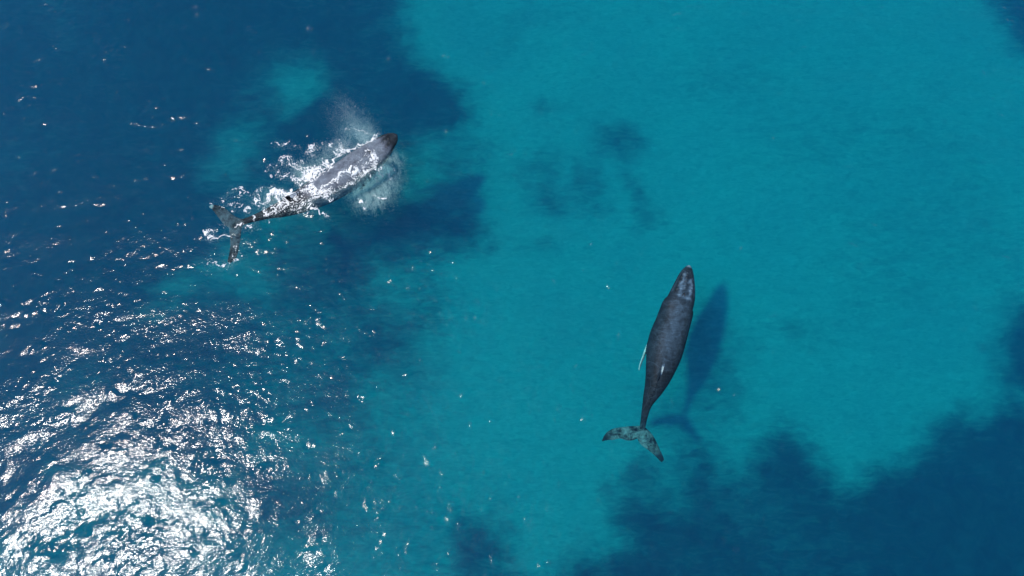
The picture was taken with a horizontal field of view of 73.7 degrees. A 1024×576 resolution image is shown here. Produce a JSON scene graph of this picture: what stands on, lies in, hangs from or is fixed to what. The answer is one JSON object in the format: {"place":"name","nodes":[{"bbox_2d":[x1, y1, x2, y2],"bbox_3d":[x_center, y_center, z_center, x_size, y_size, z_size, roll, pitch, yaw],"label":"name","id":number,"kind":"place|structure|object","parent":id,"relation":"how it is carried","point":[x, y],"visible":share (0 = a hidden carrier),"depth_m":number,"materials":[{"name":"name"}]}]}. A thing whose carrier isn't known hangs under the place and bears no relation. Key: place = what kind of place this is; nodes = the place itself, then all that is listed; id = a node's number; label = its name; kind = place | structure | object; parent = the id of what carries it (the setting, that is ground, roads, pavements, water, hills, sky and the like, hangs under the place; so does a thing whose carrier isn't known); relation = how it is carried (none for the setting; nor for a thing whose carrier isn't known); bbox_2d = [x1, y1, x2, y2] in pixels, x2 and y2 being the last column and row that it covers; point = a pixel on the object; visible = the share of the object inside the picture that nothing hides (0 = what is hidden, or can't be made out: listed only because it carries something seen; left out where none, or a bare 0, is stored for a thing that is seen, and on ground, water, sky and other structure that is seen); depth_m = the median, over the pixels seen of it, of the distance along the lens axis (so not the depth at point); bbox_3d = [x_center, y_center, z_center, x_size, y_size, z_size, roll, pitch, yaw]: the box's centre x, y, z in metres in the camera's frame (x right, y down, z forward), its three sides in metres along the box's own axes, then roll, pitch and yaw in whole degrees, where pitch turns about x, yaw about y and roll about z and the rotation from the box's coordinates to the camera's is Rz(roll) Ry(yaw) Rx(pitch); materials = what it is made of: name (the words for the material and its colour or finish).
{"place":"outdoors","nodes":[
{"label":"outdoors","id":0,"kind":"place"},
{"bbox_2d":[0,0,1023,575],"bbox_3d":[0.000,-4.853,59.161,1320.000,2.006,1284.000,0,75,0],"label":"seabed","id":1,"kind":"structure","parent":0,"point":[438,370],"depth_m":57.78,"materials":[{"name":"teal sand"}]},
{"bbox_3d":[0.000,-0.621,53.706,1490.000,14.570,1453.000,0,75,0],"label":"water","id":2,"kind":"structure","parent":0,"visible":0},
{"bbox_2d":[203,128,394,266],"bbox_3d":[-15.665,-7.276,48.288,14.489,0.689,7.590,-23,76,-6],"label":"foam","id":3,"kind":"object","parent":2,"relation":"on","point":[307,176],"visible":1,"depth_m":48.36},
{"bbox_2d":[209,133,397,262],"bbox_3d":[-14.280,-6.555,49.664,14.511,3.450,4.589,-25,76,-6],"label":"humpback whale","id":4,"kind":"object","parent":2,"relation":"on","point":[383,146],"visible":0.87,"depth_m":48.52},
{"bbox_2d":[323,85,381,184],"bbox_3d":[-11.757,-11.030,48.690,5.714,1.565,7.931,-34,78,-9],"label":"spray","id":5,"kind":"object","parent":4,"relation":"attached to","point":[351,136],"visible":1,"depth_m":48.79,"materials":[{"name":"liquid"}]},
{"bbox_2d":[202,109,412,268],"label":"bubbles","id":6,"kind":"object","parent":2,"relation":"on","point":[372,192],"visible":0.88,"depth_m":48.89,"materials":[{"name":"liquid"}]},
{"bbox_2d":[602,265,694,461],"bbox_3d":[10.143,4.739,46.517,4.240,2.955,13.215,19,76,5],"label":"humpback whale","id":7,"kind":"object","parent":2,"relation":"on","point":[665,344],"visible":1,"depth_m":45.60,"materials":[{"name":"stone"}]}
]}

